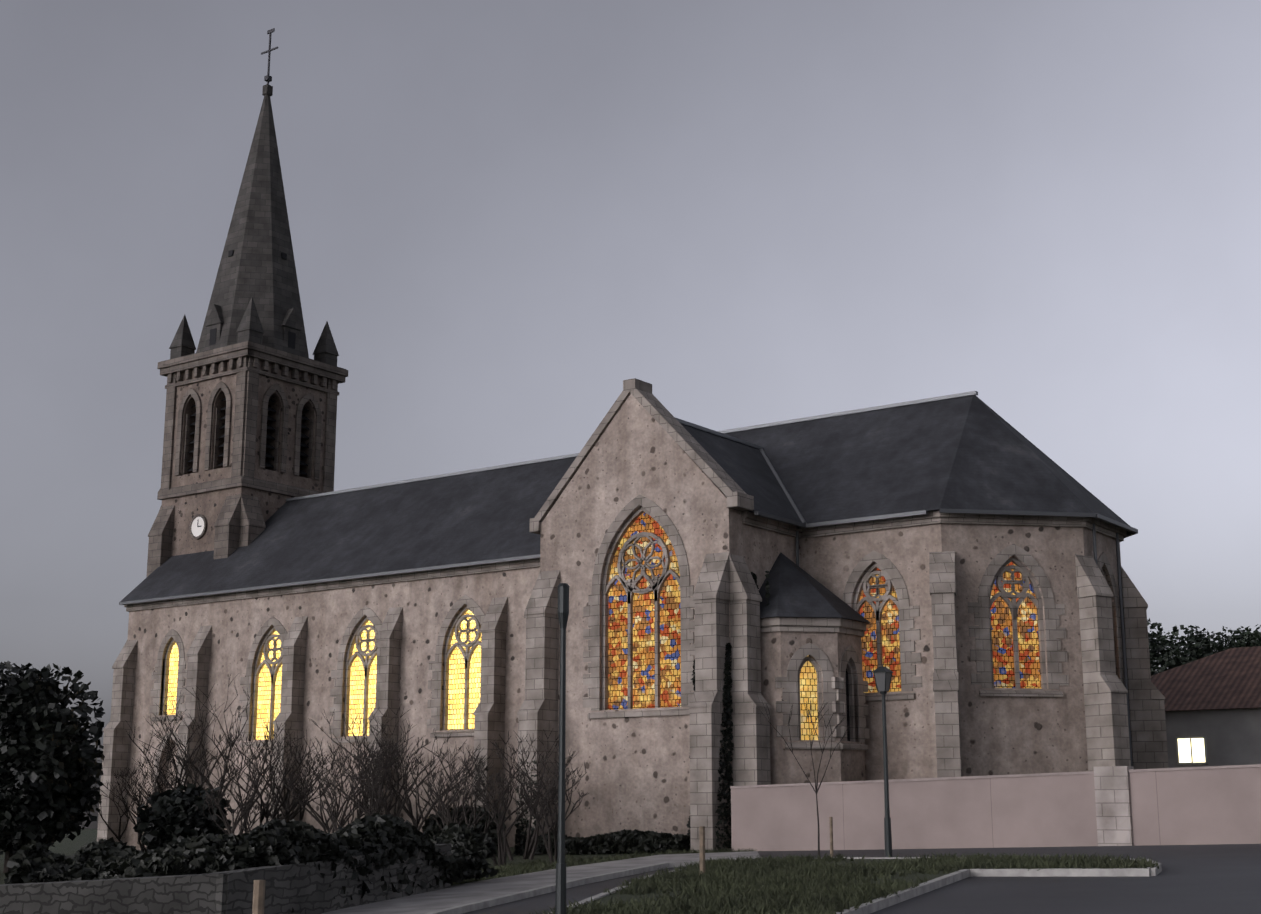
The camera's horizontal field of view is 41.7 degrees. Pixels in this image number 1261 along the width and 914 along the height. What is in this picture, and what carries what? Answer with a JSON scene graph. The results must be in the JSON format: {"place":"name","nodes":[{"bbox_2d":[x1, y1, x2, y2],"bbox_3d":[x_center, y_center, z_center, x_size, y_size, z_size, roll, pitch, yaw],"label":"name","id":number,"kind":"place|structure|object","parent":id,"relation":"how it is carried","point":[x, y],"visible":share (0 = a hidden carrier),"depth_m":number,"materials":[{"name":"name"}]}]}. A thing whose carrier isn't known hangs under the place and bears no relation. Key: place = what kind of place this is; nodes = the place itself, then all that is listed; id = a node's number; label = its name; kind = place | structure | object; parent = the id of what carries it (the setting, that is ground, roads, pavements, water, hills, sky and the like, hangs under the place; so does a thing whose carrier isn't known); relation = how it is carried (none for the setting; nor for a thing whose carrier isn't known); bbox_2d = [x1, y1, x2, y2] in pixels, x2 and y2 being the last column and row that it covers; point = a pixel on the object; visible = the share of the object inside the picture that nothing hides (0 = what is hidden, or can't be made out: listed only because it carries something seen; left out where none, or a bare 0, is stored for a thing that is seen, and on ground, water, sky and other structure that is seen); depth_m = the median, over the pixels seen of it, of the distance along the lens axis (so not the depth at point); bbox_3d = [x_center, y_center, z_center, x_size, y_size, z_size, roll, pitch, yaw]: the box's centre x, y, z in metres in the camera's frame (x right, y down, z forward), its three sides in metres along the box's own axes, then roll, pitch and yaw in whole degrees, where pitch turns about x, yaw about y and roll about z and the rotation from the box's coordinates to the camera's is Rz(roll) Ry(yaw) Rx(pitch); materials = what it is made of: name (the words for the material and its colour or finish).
{"place":"outdoors","nodes":[
{"label":"outdoors","id":0,"kind":"place"},
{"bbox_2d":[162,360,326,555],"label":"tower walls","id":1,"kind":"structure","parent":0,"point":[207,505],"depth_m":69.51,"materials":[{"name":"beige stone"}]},
{"bbox_2d":[187,250,309,474],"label":"louvers","id":2,"kind":"object","parent":1,"relation":"in","point":[291,339],"visible":0.25,"depth_m":70.49,"materials":[{"name":"grey wood"}]},
{"bbox_2d":[165,84,343,368],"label":"spire","id":3,"kind":"structure","parent":1,"relation":"on","point":[255,296],"depth_m":71.75,"materials":[{"name":"grey stone"}]},
{"bbox_2d":[261,28,277,83],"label":"cross","id":4,"kind":"object","parent":3,"relation":"on","point":[267,78],"visible":0.96,"depth_m":75.16,"materials":[{"name":"grey metal"}]},
{"bbox_2d":[322,851,760,913],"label":"pavement","id":5,"kind":"structure","parent":0,"point":[445,898],"depth_m":31.72,"materials":[{"name":"concrete"}]},
{"bbox_2d":[0,829,1213,884],"bbox_3d":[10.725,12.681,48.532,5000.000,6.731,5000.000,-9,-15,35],"label":"ground","id":6,"kind":"structure","parent":0,"point":[67,846],"depth_m":57.80,"materials":[{"name":"green plant"}]},
{"bbox_2d":[78,787,99,828],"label":"buildings","id":7,"kind":"structure","parent":6,"relation":"on","point":[93,825],"depth_m":182.90,"materials":[{"name":"grey"}]},
{"bbox_2d":[0,661,233,872],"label":"bushes","id":8,"kind":"object","parent":6,"relation":"on","point":[48,780],"depth_m":45.16,"materials":[{"name":"green plant"}]},
{"bbox_2d":[0,844,451,913],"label":"retaining wall","id":9,"kind":"structure","parent":6,"relation":"on","point":[227,892],"depth_m":24.17,"materials":[{"name":"grey stone"}]},
{"bbox_2d":[146,341,347,577],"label":"bell tower","id":10,"kind":"structure","parent":6,"relation":"on","point":[239,522],"depth_m":69.33,"materials":[{"name":"grey stone"}]},
{"bbox_2d":[191,517,203,536],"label":"clock face","id":11,"kind":"object","parent":10,"relation":"attached to","point":[196,530],"visible":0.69,"depth_m":68.57},
{"bbox_2d":[92,675,588,865],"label":"bare shrubs","id":12,"kind":"object","parent":6,"relation":"on","point":[369,786],"visible":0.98,"depth_m":45.83,"materials":[{"name":"brown plant"}]},
{"bbox_2d":[4,805,690,912],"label":"hedge leaves","id":13,"kind":"object","parent":6,"relation":"on","point":[275,842],"visible":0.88,"depth_m":28.22,"materials":[{"name":"green plant"}]},
{"bbox_2d":[268,571,769,854],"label":"ivy leaves","id":14,"kind":"object","parent":6,"relation":"on","point":[727,697],"visible":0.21,"depth_m":44.84,"materials":[{"name":"green plant"}]},
{"bbox_2d":[252,817,833,913],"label":"timber posts","id":15,"kind":"object","parent":6,"relation":"on","point":[258,896],"visible":0.73,"depth_m":17.33,"materials":[{"name":"brown wood"}]},
{"bbox_2d":[555,583,569,913],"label":"street lamp","id":16,"kind":"object","parent":6,"relation":"on","point":[563,615],"visible":1,"depth_m":23.43,"materials":[{"name":"grey metal"}]},
{"bbox_2d":[97,378,1168,854],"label":"stone trim","id":17,"kind":"structure","parent":6,"relation":"on","point":[725,578],"depth_m":47.58,"materials":[{"name":"grey stone"}]},
{"bbox_2d":[167,643,178,714],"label":"arched window","id":18,"kind":"structure","parent":17,"relation":"attached to","point":[173,671],"depth_m":65.27,"materials":[{"name":"yellow glass"}]},
{"bbox_2d":[256,631,281,739],"bbox_3d":[-13.284,8.424,61.824,2.000,4.250,0.001,-9,-15,35],"label":"arched window","id":19,"kind":"structure","parent":17,"relation":"attached to","point":[264,698],"depth_m":61.95,"materials":[{"name":"yellow glass"}]},
{"bbox_2d":[348,621,376,735],"bbox_3d":[-9.353,7.795,59.054,2.000,4.280,0.001,-9,-15,35],"label":"arched window","id":20,"kind":"structure","parent":17,"relation":"attached to","point":[357,679],"depth_m":59.16,"materials":[{"name":"yellow glass"}]},
{"bbox_2d":[448,610,481,729],"bbox_3d":[-5.503,7.148,56.347,2.000,4.250,0.001,-9,-15,35],"label":"arched window","id":21,"kind":"structure","parent":17,"relation":"attached to","point":[456,691],"depth_m":56.37,"materials":[{"name":"yellow glass"}]},
{"bbox_2d":[119,509,1137,765],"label":"gutters and downpipes","id":22,"kind":"object","parent":17,"relation":"attached to","point":[959,511],"visible":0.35,"depth_m":48.55,"materials":[{"name":"grey metal"}]},
{"bbox_2d":[286,391,977,500],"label":"roof ridge","id":23,"kind":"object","parent":17,"relation":"on","point":[721,433],"visible":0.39,"depth_m":55.73,"materials":[{"name":"grey metal"}]},
{"bbox_2d":[859,568,900,692],"bbox_3d":[7.165,4.889,47.469,1.550,3.750,0.001,-9,-15,35],"label":"stained glass window","id":24,"kind":"structure","parent":17,"relation":"attached to","point":[890,638],"depth_m":47.38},
{"bbox_2d":[990,557,1040,688],"bbox_3d":[10.796,4.659,46.635,1.650,3.750,0.001,2,-12,-9],"label":"stained glass window","id":25,"kind":"structure","parent":17,"relation":"attached to","point":[1003,651],"depth_m":46.53,"materials":[{"name":"multicoloured glass"}]},
{"bbox_2d":[743,524,799,589],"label":"wall","id":26,"kind":"structure","parent":6,"relation":"on","point":[763,549],"depth_m":47.46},
{"bbox_2d":[425,857,1161,913],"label":"kerbs","id":27,"kind":"structure","parent":6,"relation":"on","point":[910,893],"depth_m":28.56,"materials":[{"name":"concrete"}]},
{"bbox_2d":[451,848,1158,913],"bbox_3d":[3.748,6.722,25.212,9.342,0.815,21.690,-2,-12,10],"label":"island grass","id":28,"kind":"structure","parent":6,"relation":"on","point":[622,896],"depth_m":28.31,"materials":[{"name":"green plant"}]},
{"bbox_2d":[760,700,850,854],"bbox_3d":[4.209,7.770,40.140,2.422,3.789,1.079,-5,-13,21],"label":"bare sapling","id":29,"kind":"object","parent":6,"relation":"on","point":[816,784],"visible":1,"depth_m":40.00,"materials":[{"name":"brown plant"}]},
{"bbox_2d":[760,631,865,784],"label":"sacristy walls","id":30,"kind":"structure","parent":6,"relation":"on","point":[779,649],"depth_m":45.49,"materials":[{"name":"beige stone"}]},
{"bbox_2d":[800,656,817,739],"bbox_3d":[4.900,6.634,45.592,0.720,2.350,0.001,2,-12,-9],"label":"window glass","id":31,"kind":"object","parent":30,"relation":"in","point":[808,683],"visible":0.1,"depth_m":45.58,"materials":[{"name":"glass"}]},
{"bbox_2d":[846,668,849,740],"bbox_3d":[5.976,6.763,46.192,0.001,2.350,0.720,-9,-15,35],"label":"window glass","id":32,"kind":"object","parent":30,"relation":"in","point":[847,706],"depth_m":46.29,"materials":[{"name":"black glass"}]},
{"bbox_2d":[872,664,893,856],"bbox_3d":[5.697,6.849,36.943,0.380,4.449,0.380,-9,-15,35],"label":"street lamp","id":33,"kind":"object","parent":6,"relation":"on","point":[882,676],"visible":0.96,"depth_m":36.98,"materials":[{"name":"grey metal"}]},
{"bbox_2d":[731,767,1260,850],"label":"boundary wall","id":34,"kind":"structure","parent":6,"relation":"on","point":[1200,807],"depth_m":39.40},
{"bbox_2d":[730,764,1260,788],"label":"wall coping","id":35,"kind":"object","parent":34,"relation":"on","point":[1026,775],"visible":0.67,"depth_m":39.54,"materials":[{"name":"beige concrete"}]},
{"bbox_2d":[1093,766,1133,845],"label":"stone pillar","id":36,"kind":"structure","parent":6,"relation":"on","point":[1113,806],"depth_m":37.71,"materials":[{"name":"stone"}]},
{"bbox_2d":[1147,618,1260,675],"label":"trees","id":37,"kind":"object","parent":6,"relation":"on","point":[1169,658],"visible":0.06,"depth_m":79.15,"materials":[{"name":"green plant"}]},
{"bbox_2d":[1165,708,1260,767],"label":"neighbour house walls","id":38,"kind":"structure","parent":6,"relation":"on","point":[1233,736],"depth_m":55.22,"materials":[{"name":"grey paint"}]},
{"bbox_2d":[1178,738,1204,762],"bbox_3d":[18.897,9.879,55.704,0.880,0.800,0.050,-9,-15,35],"label":"window pane","id":39,"kind":"structure","parent":38,"relation":"attached to","point":[1198,750],"depth_m":55.69,"materials":[{"name":"white glass"}]},
{"bbox_2d":[1176,736,1207,764],"bbox_3d":[18.879,9.874,55.680,1.000,0.920,0.030,-9,-15,35],"label":"window frame","id":40,"kind":"object","parent":38,"relation":"attached to","point":[1192,762],"visible":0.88,"depth_m":55.65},
{"bbox_2d":[1151,646,1260,710],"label":"roof","id":41,"kind":"structure","parent":38,"relation":"on","point":[1230,678],"depth_m":57.61,"materials":[{"name":"brown tile"}]},
{"bbox_2d":[125,523,1132,850],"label":"church walls","id":42,"kind":"structure","parent":0,"point":[1017,735],"depth_m":54.79,"materials":[{"name":"beige stone"}]},
{"bbox_2d":[120,395,1129,624],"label":"church roofs","id":43,"kind":"structure","parent":42,"relation":"on","point":[974,452],"depth_m":52.93,"materials":[{"name":"grey tile"}]},
{"bbox_2d":[759,448,805,523],"bbox_3d":[3.175,1.065,52.768,7.639,3.550,3.867,-9,-15,35],"label":"roof flashing","id":44,"kind":"object","parent":43,"relation":"on","point":[782,486],"visible":0.21,"depth_m":51.37,"materials":[{"name":"grey metal"}]},
{"bbox_2d":[0,0,1260,786],"label":"sky","id":45,"kind":"structure","parent":0,"point":[504,215],"materials":[{"name":"grey"}]},
{"bbox_2d":[540,393,743,837],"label":"gable wall","id":46,"kind":"structure","parent":0,"point":[636,776],"depth_m":47.50,"materials":[{"name":"beige stone"}]},
{"bbox_2d":[608,512,680,709],"bbox_3d":[0.424,4.304,47.605,2.850,5.850,0.001,-9,-15,35],"label":"stained glass window","id":47,"kind":"structure","parent":46,"relation":"in","point":[644,652],"depth_m":47.50,"materials":[{"name":"multicoloured glass"}]},
{"bbox_2d":[463,844,1260,913],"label":"asphalt road","id":48,"kind":"structure","parent":0,"point":[1210,879],"depth_m":26.47,"materials":[{"name":"grey asphalt"}]}
]}

